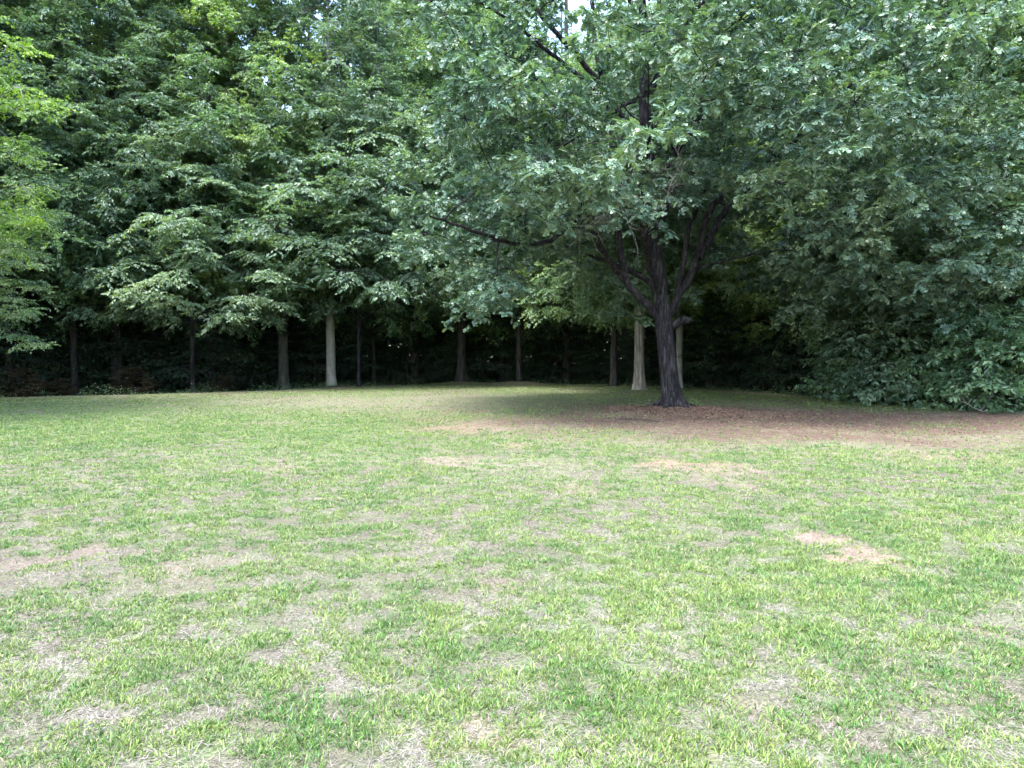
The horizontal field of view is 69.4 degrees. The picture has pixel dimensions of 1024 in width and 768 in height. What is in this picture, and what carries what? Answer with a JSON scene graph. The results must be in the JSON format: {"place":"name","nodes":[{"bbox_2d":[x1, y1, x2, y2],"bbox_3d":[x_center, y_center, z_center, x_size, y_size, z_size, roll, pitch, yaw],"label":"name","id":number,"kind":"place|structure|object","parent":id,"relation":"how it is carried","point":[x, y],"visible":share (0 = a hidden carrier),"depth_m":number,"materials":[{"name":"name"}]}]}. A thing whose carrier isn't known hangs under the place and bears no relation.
{"place":"outdoors","nodes":[
{"label":"outdoors","id":0,"kind":"place"},
{"bbox_2d":[63,0,803,116],"label":"sky","id":1,"kind":"structure","parent":0,"point":[572,4],"materials":[{"name":"white"}]},
{"bbox_2d":[0,369,1023,767],"bbox_3d":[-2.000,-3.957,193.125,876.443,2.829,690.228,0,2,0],"label":"ground","id":2,"kind":"structure","parent":0,"point":[792,429],"depth_m":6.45,"materials":[{"name":"green plant"}]},
{"bbox_2d":[0,0,38,302],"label":"forest tree","id":3,"kind":"object","parent":2,"relation":"on","point":[1,1],"visible":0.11,"depth_m":33.34,"materials":[{"name":"green plant"}]},
{"bbox_2d":[0,368,51,396],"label":"dry brush","id":4,"kind":"object","parent":2,"relation":"on","point":[34,385],"visible":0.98,"depth_m":31.13,"materials":[{"name":"brown plant"}]},
{"bbox_2d":[0,275,69,392],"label":"sapling","id":5,"kind":"object","parent":2,"relation":"on","point":[38,333],"visible":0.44,"depth_m":35.33,"materials":[{"name":"green plant"}]},
{"bbox_2d":[0,285,69,393],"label":"sapling","id":6,"kind":"object","parent":2,"relation":"on","point":[2,364],"visible":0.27,"depth_m":35.88,"materials":[{"name":"green plant"}]},
{"bbox_2d":[0,140,75,353],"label":"beech tree","id":7,"kind":"object","parent":2,"relation":"on","point":[29,313],"visible":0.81,"depth_m":26.09,"materials":[{"name":"green plant"}]},
{"bbox_2d":[0,15,77,266],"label":"maple tree","id":8,"kind":"object","parent":2,"relation":"on","point":[26,221],"visible":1,"depth_m":23.29,"materials":[{"name":"green plant"}]},
{"bbox_2d":[0,0,100,367],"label":"forest tree","id":9,"kind":"object","parent":2,"relation":"on","point":[31,272],"visible":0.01,"depth_m":39.48,"materials":[{"name":"green plant"}]},
{"bbox_2d":[42,378,79,395],"bbox_3d":[-19.713,0.234,32.277,1.498,1.027,1.530,-1,2,-31],"label":"dry brush","id":10,"kind":"object","parent":2,"relation":"on","point":[59,390],"visible":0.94,"depth_m":32.07,"materials":[{"name":"brown plant"}]},
{"bbox_2d":[3,295,161,394],"bbox_3d":[-22.834,-2.631,39.970,7.748,7.761,7.928,1,2,26],"label":"sapling","id":11,"kind":"object","parent":2,"relation":"on","point":[89,346],"visible":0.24,"depth_m":38.56,"materials":[{"name":"green plant"}]},
{"bbox_2d":[0,0,173,396],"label":"beech tree","id":12,"kind":"object","parent":2,"relation":"on","point":[62,300],"visible":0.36,"depth_m":33.26,"materials":[{"name":"green plant"}]},
{"bbox_2d":[15,0,170,394],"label":"forest tree","id":13,"kind":"object","parent":2,"relation":"on","point":[102,8],"visible":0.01,"depth_m":45.82,"materials":[{"name":"green plant"}]},
{"bbox_2d":[29,5,166,393],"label":"forest tree","id":14,"kind":"object","parent":2,"relation":"on","point":[108,324],"depth_m":47.60,"materials":[{"name":"green plant"}]},
{"bbox_2d":[0,0,199,394],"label":"beech tree","id":15,"kind":"object","parent":2,"relation":"on","point":[79,237],"visible":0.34,"depth_m":33.87,"materials":[{"name":"green plant"}]},
{"bbox_2d":[51,298,197,394],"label":"sapling","id":16,"kind":"object","parent":2,"relation":"on","point":[94,335],"visible":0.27,"depth_m":38.85,"materials":[{"name":"green plant"}]},
{"bbox_2d":[0,0,255,394],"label":"beech tree","id":17,"kind":"object","parent":2,"relation":"on","point":[141,186],"visible":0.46,"depth_m":33.91,"materials":[{"name":"green plant"}]},
{"bbox_2d":[107,366,160,394],"bbox_3d":[-17.754,0.028,34.667,2.288,1.761,2.346,0,2,0],"label":"dry brush","id":18,"kind":"object","parent":2,"relation":"on","point":[142,386],"visible":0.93,"depth_m":34.38,"materials":[{"name":"brown plant"}]},
{"bbox_2d":[72,0,273,392],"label":"forest tree","id":19,"kind":"object","parent":2,"relation":"on","point":[213,54],"visible":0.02,"depth_m":41.94,"materials":[{"name":"green plant"}]},
{"bbox_2d":[55,126,321,392],"bbox_3d":[-16.596,-5.741,37.118,13.385,13.306,12.865,0,2,0],"label":"young tree","id":20,"kind":"object","parent":2,"relation":"on","point":[156,306],"visible":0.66,"depth_m":34.21,"materials":[{"name":"green plant"}]},
{"bbox_2d":[129,329,251,373],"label":"sapling","id":21,"kind":"object","parent":2,"relation":"on","point":[189,354],"visible":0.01,"depth_m":49.01,"materials":[{"name":"green plant"}]},
{"bbox_2d":[23,0,372,390],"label":"beech tree","id":22,"kind":"object","parent":2,"relation":"on","point":[217,19],"visible":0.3,"depth_m":36.65,"materials":[{"name":"green plant"}]},
{"bbox_2d":[101,228,296,392],"bbox_3d":[-17.783,-3.899,41.382,10.965,9.941,9.836,0,2,0],"label":"sapling","id":23,"kind":"object","parent":2,"relation":"on","point":[239,358],"visible":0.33,"depth_m":39.37,"materials":[{"name":"green plant"}]},
{"bbox_2d":[164,36,267,361],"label":"forest tree","id":24,"kind":"object","parent":2,"relation":"on","point":[261,322],"depth_m":57.72,"materials":[{"name":"green plant"}]},
{"bbox_2d":[142,290,291,391],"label":"sapling","id":25,"kind":"object","parent":2,"relation":"on","point":[204,363],"visible":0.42,"depth_m":40.16,"materials":[{"name":"green plant"}]},
{"bbox_2d":[205,374,236,391],"bbox_3d":[-14.369,0.105,36.639,1.548,1.174,1.515,0,2,0],"label":"dry brush","id":26,"kind":"object","parent":2,"relation":"on","point":[220,384],"visible":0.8,"depth_m":36.44,"materials":[{"name":"brown plant"}]},
{"bbox_2d":[160,6,301,388],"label":"forest tree","id":27,"kind":"object","parent":2,"relation":"on","point":[246,317],"visible":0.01,"depth_m":48.12,"materials":[{"name":"green plant"}]},
{"bbox_2d":[183,307,319,389],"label":"sapling","id":28,"kind":"object","parent":2,"relation":"on","point":[304,337],"visible":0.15,"depth_m":44.65,"materials":[{"name":"green plant"}]},
{"bbox_2d":[127,0,417,389],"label":"beech tree","id":29,"kind":"object","parent":2,"relation":"on","point":[283,365],"visible":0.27,"depth_m":37.19,"materials":[{"name":"green plant"}]},
{"bbox_2d":[250,307,325,387],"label":"sapling","id":30,"kind":"object","parent":2,"relation":"on","point":[292,325],"visible":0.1,"depth_m":49.33,"materials":[{"name":"green plant"}]},
{"bbox_2d":[241,298,390,386],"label":"sapling","id":31,"kind":"object","parent":2,"relation":"on","point":[322,369],"visible":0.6,"depth_m":43.73,"materials":[{"name":"green plant"}]},
{"bbox_2d":[264,29,376,386],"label":"forest tree","id":32,"kind":"object","parent":2,"relation":"on","point":[300,309],"depth_m":58.38,"materials":[{"name":"green plant"}]},
{"bbox_2d":[193,0,449,385],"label":"beech tree","id":33,"kind":"object","parent":2,"relation":"on","point":[356,34],"visible":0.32,"depth_m":38.91,"materials":[{"name":"green plant"}]},
{"bbox_2d":[271,6,378,384],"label":"forest tree","id":34,"kind":"object","parent":2,"relation":"on","point":[300,322],"visible":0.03,"depth_m":49.53,"materials":[{"name":"green plant"}]},
{"bbox_2d":[310,325,393,384],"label":"sapling","id":35,"kind":"object","parent":2,"relation":"on","point":[361,363],"visible":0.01,"depth_m":58.72,"materials":[{"name":"green plant"}]},
{"bbox_2d":[216,75,502,386],"bbox_3d":[-7.951,-7.749,39.930,15.223,16.545,17.213,0,2,0],"label":"young tree","id":36,"kind":"object","parent":2,"relation":"on","point":[327,100],"visible":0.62,"depth_m":36.47,"materials":[{"name":"green plant"}]},
{"bbox_2d":[297,318,451,385],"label":"sapling","id":37,"kind":"object","parent":2,"relation":"on","point":[384,353],"visible":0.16,"depth_m":50.31,"materials":[{"name":"green plant"}]},
{"bbox_2d":[293,72,457,385],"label":"young tree","id":38,"kind":"object","parent":2,"relation":"on","point":[392,328],"visible":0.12,"depth_m":43.08,"materials":[{"name":"green plant"}]},
{"bbox_2d":[361,308,454,384],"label":"sapling","id":39,"kind":"object","parent":2,"relation":"on","point":[397,359],"visible":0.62,"depth_m":48.32,"materials":[{"name":"green plant"}]},
{"bbox_2d":[318,0,503,384],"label":"forest tree","id":40,"kind":"object","parent":2,"relation":"on","point":[413,356],"visible":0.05,"depth_m":46.02,"materials":[{"name":"green plant"}]},
{"bbox_2d":[362,3,485,358],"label":"forest tree","id":41,"kind":"object","parent":2,"relation":"on","point":[420,319],"visible":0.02,"depth_m":58.40,"materials":[{"name":"green plant"}]},
{"bbox_2d":[400,317,506,383],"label":"sapling","id":42,"kind":"object","parent":2,"relation":"on","point":[449,357],"visible":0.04,"depth_m":56.80,"materials":[{"name":"green plant"}]},
{"bbox_2d":[397,3,526,364],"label":"forest tree","id":43,"kind":"object","parent":2,"relation":"on","point":[432,103],"depth_m":54.24,"materials":[{"name":"green plant"}]},
{"bbox_2d":[340,7,585,381],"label":"beech tree","id":44,"kind":"object","parent":2,"relation":"on","point":[461,374],"visible":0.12,"depth_m":42.49,"materials":[{"name":"green plant"}]},
{"bbox_2d":[405,315,555,381],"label":"sapling","id":45,"kind":"object","parent":2,"relation":"on","point":[452,361],"visible":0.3,"depth_m":48.08,"materials":[{"name":"green plant"}]},
{"bbox_2d":[427,4,535,368],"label":"forest tree","id":46,"kind":"object","parent":2,"relation":"on","point":[486,338],"depth_m":65.81,"materials":[{"name":"green plant"}]},
{"bbox_2d":[409,0,578,381],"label":"forest tree","id":47,"kind":"object","parent":2,"relation":"on","point":[482,327],"visible":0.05,"depth_m":48.55,"materials":[{"name":"green plant"}]},
{"bbox_2d":[0,336,1022,409],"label":"undergrowth","id":48,"kind":"object","parent":2,"relation":"on","point":[741,385],"visible":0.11,"depth_m":45.38,"materials":[{"name":"green plant"}]},
{"bbox_2d":[0,376,1023,410],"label":"edge weeds","id":49,"kind":"object","parent":2,"relation":"on","point":[655,384],"visible":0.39,"depth_m":37.57,"materials":[{"name":"green plant"}]},
{"bbox_2d":[0,382,1023,767],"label":"dry thatch","id":50,"kind":"object","parent":2,"relation":"on","point":[384,650],"visible":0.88,"depth_m":4.38,"materials":[{"name":"beige plant"}]},
{"bbox_2d":[437,27,587,381],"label":"beech tree","id":51,"kind":"object","parent":2,"relation":"on","point":[518,358],"visible":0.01,"depth_m":44.73,"materials":[{"name":"green plant"}]},
{"bbox_2d":[467,314,558,381],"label":"sapling","id":52,"kind":"object","parent":2,"relation":"on","point":[508,359],"visible":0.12,"depth_m":55.11,"materials":[{"name":"green plant"}]},
{"bbox_2d":[68,321,1019,392],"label":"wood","id":53,"kind":"object","parent":2,"relation":"on","point":[494,368],"depth_m":77.92,"materials":[{"name":"green plant"}]},
{"bbox_2d":[499,2,607,368],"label":"forest tree","id":54,"kind":"object","parent":2,"relation":"on","point":[561,306],"depth_m":59.75,"materials":[{"name":"green plant"}]},
{"bbox_2d":[502,301,605,383],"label":"sapling","id":55,"kind":"object","parent":2,"relation":"on","point":[542,371],"visible":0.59,"depth_m":48.93,"materials":[{"name":"green plant"}]},
{"bbox_2d":[499,0,610,383],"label":"forest tree","id":56,"kind":"object","parent":2,"relation":"on","point":[566,324],"visible":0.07,"depth_m":48.39,"materials":[{"name":"green plant"}]},
{"bbox_2d":[116,381,1023,502],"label":"leaf litter","id":57,"kind":"object","parent":2,"relation":"on","point":[695,409],"visible":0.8,"depth_m":20.66,"materials":[{"name":"brown plant"}]},
{"bbox_2d":[533,286,658,383],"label":"sapling","id":58,"kind":"object","parent":2,"relation":"on","point":[603,345],"visible":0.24,"depth_m":49.25,"materials":[{"name":"green plant"}]},
{"bbox_2d":[502,12,729,385],"bbox_3d":[5.332,-8.984,37.460,12.808,18.963,12.969,0,2,0],"label":"beech tree","id":59,"kind":"object","parent":2,"relation":"on","point":[580,315],"visible":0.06,"depth_m":37.38,"materials":[{"name":"green plant"}]},
{"bbox_2d":[615,418,658,421],"bbox_3d":[3.233,0.921,19.068,1.301,0.042,0.080,2,3,40],"label":"fallen stick","id":60,"kind":"object","parent":2,"relation":"on","point":[636,419],"visible":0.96,"depth_m":19.08,"materials":[{"name":"grey wood"}]},
{"bbox_2d":[577,319,700,384],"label":"sapling","id":61,"kind":"object","parent":2,"relation":"on","point":[625,336],"visible":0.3,"depth_m":46.74,"materials":[{"name":"green plant"}]},
{"bbox_2d":[635,400,649,407],"bbox_3d":[3.982,0.612,22.794,0.415,0.269,0.451,-2,3,-37],"label":"weed","id":62,"kind":"object","parent":2,"relation":"on","point":[641,405],"visible":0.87,"depth_m":22.77,"materials":[{"name":"green plant"}]},
{"bbox_2d":[605,103,686,385],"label":"forest tree","id":63,"kind":"object","parent":2,"relation":"on","point":[644,327],"depth_m":55.45,"materials":[{"name":"green plant"}]},
{"bbox_2d":[545,0,751,389],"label":"tree","id":64,"kind":"object","parent":2,"relation":"on","point":[639,381],"visible":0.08,"depth_m":33.26,"materials":[{"name":"green plant"}]},
{"bbox_2d":[609,325,689,384],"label":"sapling","id":65,"kind":"object","parent":2,"relation":"on","point":[625,375],"visible":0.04,"depth_m":51.96,"materials":[{"name":"green plant"}]},
{"bbox_2d":[576,0,806,387],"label":"beech tree","id":66,"kind":"object","parent":2,"relation":"on","point":[708,288],"visible":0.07,"depth_m":35.07,"materials":[{"name":"green plant"}]},
{"bbox_2d":[624,17,759,387],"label":"forest tree","id":67,"kind":"object","parent":2,"relation":"on","point":[693,358],"visible":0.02,"depth_m":48.84,"materials":[{"name":"green plant"}]},
{"bbox_2d":[376,0,1023,407],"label":"oak tree","id":68,"kind":"object","parent":2,"relation":"on","point":[506,106],"visible":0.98,"depth_m":18.72,"materials":[{"name":"green plant"}]},
{"bbox_2d":[637,0,790,388],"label":"forest tree","id":69,"kind":"object","parent":2,"relation":"on","point":[709,383],"visible":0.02,"depth_m":44.74,"materials":[{"name":"green plant"}]},
{"bbox_2d":[676,108,816,392],"bbox_3d":[14.038,-6.936,39.523,10.350,15.678,10.954,0,2,0],"label":"beech tree","id":70,"kind":"object","parent":2,"relation":"on","point":[744,335],"visible":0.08,"depth_m":37.22,"materials":[{"name":"green plant"}]},
{"bbox_2d":[675,236,820,390],"bbox_3d":[12.507,-3.417,37.950,9.046,8.552,8.772,0,2,0],"label":"sapling","id":71,"kind":"object","parent":2,"relation":"on","point":[715,340],"visible":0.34,"depth_m":36.55,"materials":[{"name":"green plant"}]},
{"bbox_2d":[691,318,814,386],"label":"sapling","id":72,"kind":"object","parent":2,"relation":"on","point":[805,367],"visible":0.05,"depth_m":45.08,"materials":[{"name":"green plant"}]},
{"bbox_2d":[702,0,821,394],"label":"forest tree","id":73,"kind":"object","parent":2,"relation":"on","point":[777,22],"visible":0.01,"depth_m":40.57,"materials":[{"name":"green plant"}]},
{"bbox_2d":[725,84,861,344],"bbox_3d":[16.077,-7.396,35.738,11.144,16.972,11.029,0,2,0],"label":"beech tree","id":74,"kind":"object","parent":2,"relation":"on","point":[753,326],"visible":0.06,"depth_m":35.12,"materials":[{"name":"green plant"}]},
{"bbox_2d":[740,275,860,393],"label":"sapling","id":75,"kind":"object","parent":2,"relation":"on","point":[792,376],"visible":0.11,"depth_m":35.71,"materials":[{"name":"green plant"}]},
{"bbox_2d":[808,178,859,399],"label":"vine covered tree","id":76,"kind":"object","parent":2,"relation":"on","point":[826,393],"visible":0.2,"depth_m":28.69,"materials":[{"name":"green plant"}]},
{"bbox_2d":[794,261,946,402],"bbox_3d":[14.236,-1.822,28.552,6.924,6.335,6.663,0,2,0],"label":"bush","id":77,"kind":"object","parent":2,"relation":"on","point":[812,346],"visible":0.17,"depth_m":27.82,"materials":[{"name":"green plant"}]},
{"bbox_2d":[720,0,1023,312],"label":"broadleaf tree","id":78,"kind":"object","parent":2,"relation":"on","point":[856,72],"visible":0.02,"depth_m":29.40,"materials":[{"name":"green plant"}]},
{"bbox_2d":[749,0,1022,355],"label":"forest tree","id":79,"kind":"object","parent":2,"relation":"on","point":[788,319],"visible":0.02,"depth_m":33.00,"materials":[{"name":"green plant"}]},
{"bbox_2d":[816,226,1021,408],"bbox_3d":[14.487,-2.055,27.209,7.198,7.001,7.452,0,2,0],"label":"bush","id":80,"kind":"object","parent":2,"relation":"on","point":[853,375],"visible":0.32,"depth_m":25.72,"materials":[{"name":"green plant"}]},
{"bbox_2d":[832,0,1023,322],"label":"broadleaf tree","id":81,"kind":"object","parent":2,"relation":"on","point":[884,65],"visible":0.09,"depth_m":24.98,"materials":[{"name":"green plant"}]},
{"bbox_2d":[873,300,1023,409],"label":"bush","id":82,"kind":"object","parent":2,"relation":"on","point":[928,355],"visible":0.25,"depth_m":24.17,"materials":[{"name":"green plant"}]},
{"bbox_2d":[882,208,1023,412],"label":"bush","id":83,"kind":"object","parent":2,"relation":"on","point":[973,321],"visible":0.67,"depth_m":22.17,"materials":[{"name":"green plant"}]},
{"bbox_2d":[921,0,1023,322],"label":"forest tree","id":84,"kind":"object","parent":2,"relation":"on","point":[1008,74],"visible":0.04,"depth_m":25.86,"materials":[{"name":"green plant"}]},
{"bbox_2d":[951,373,994,411],"bbox_3d":[13.803,0.264,22.235,1.460,1.171,0.414,0,2,0],"label":"fallen branch","id":85,"kind":"object","parent":2,"relation":"on","point":[965,402],"visible":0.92,"depth_m":22.20,"materials":[{"name":"grey wood"}]},
{"bbox_2d":[971,4,1023,273],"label":"broadleaf tree","id":86,"kind":"object","parent":2,"relation":"on","point":[1015,203],"visible":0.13,"depth_m":23.23,"materials":[{"name":"green plant"}]}
]}

